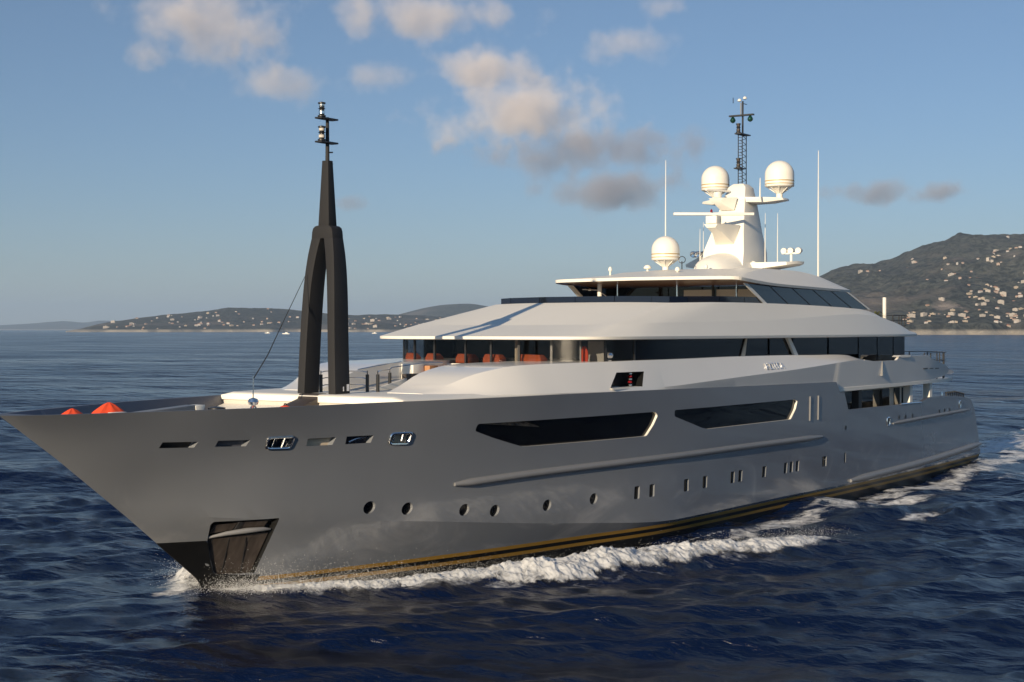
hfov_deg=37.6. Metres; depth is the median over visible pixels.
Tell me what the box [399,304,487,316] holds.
hills
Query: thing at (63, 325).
hills
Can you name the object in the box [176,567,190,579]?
bow wave foam
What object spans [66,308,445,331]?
headland
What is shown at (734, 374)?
motor yacht
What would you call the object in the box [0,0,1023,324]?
sky
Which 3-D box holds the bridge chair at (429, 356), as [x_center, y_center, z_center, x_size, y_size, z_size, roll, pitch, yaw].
[-3.298,0.922,64.040,0.620,0.799,0.500,0,1,34]
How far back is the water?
49.38 m
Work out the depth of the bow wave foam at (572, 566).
53.36 m
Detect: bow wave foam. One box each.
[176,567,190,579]
[248,535,828,590]
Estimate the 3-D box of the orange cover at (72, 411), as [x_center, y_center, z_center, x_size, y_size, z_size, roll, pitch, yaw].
[-13.017,2.255,44.607,0.962,0.522,1.369,0,1,34]
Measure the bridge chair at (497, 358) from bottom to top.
0.799 m
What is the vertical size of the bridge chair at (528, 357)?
0.799 m
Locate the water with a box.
[0,330,1023,681]
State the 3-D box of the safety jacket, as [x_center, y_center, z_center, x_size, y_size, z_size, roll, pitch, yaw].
[2.903,0.544,60.474,0.380,0.650,0.125,0,1,34]
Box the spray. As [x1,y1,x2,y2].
[150,518,850,597]
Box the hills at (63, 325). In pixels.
[0,320,110,329]
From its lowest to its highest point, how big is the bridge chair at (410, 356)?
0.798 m
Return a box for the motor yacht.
[0,96,981,588]
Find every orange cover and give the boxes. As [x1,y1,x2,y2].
[62,408,82,413]
[91,402,124,413]
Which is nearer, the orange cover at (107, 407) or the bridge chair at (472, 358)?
the orange cover at (107, 407)
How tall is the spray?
2.203 m
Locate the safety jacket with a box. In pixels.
[581,346,588,360]
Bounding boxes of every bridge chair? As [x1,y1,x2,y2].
[405,353,420,358]
[425,353,443,359]
[456,354,478,362]
[483,354,505,361]
[521,354,546,360]
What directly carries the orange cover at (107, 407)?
on the motor yacht
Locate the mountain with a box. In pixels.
[819,232,1023,334]

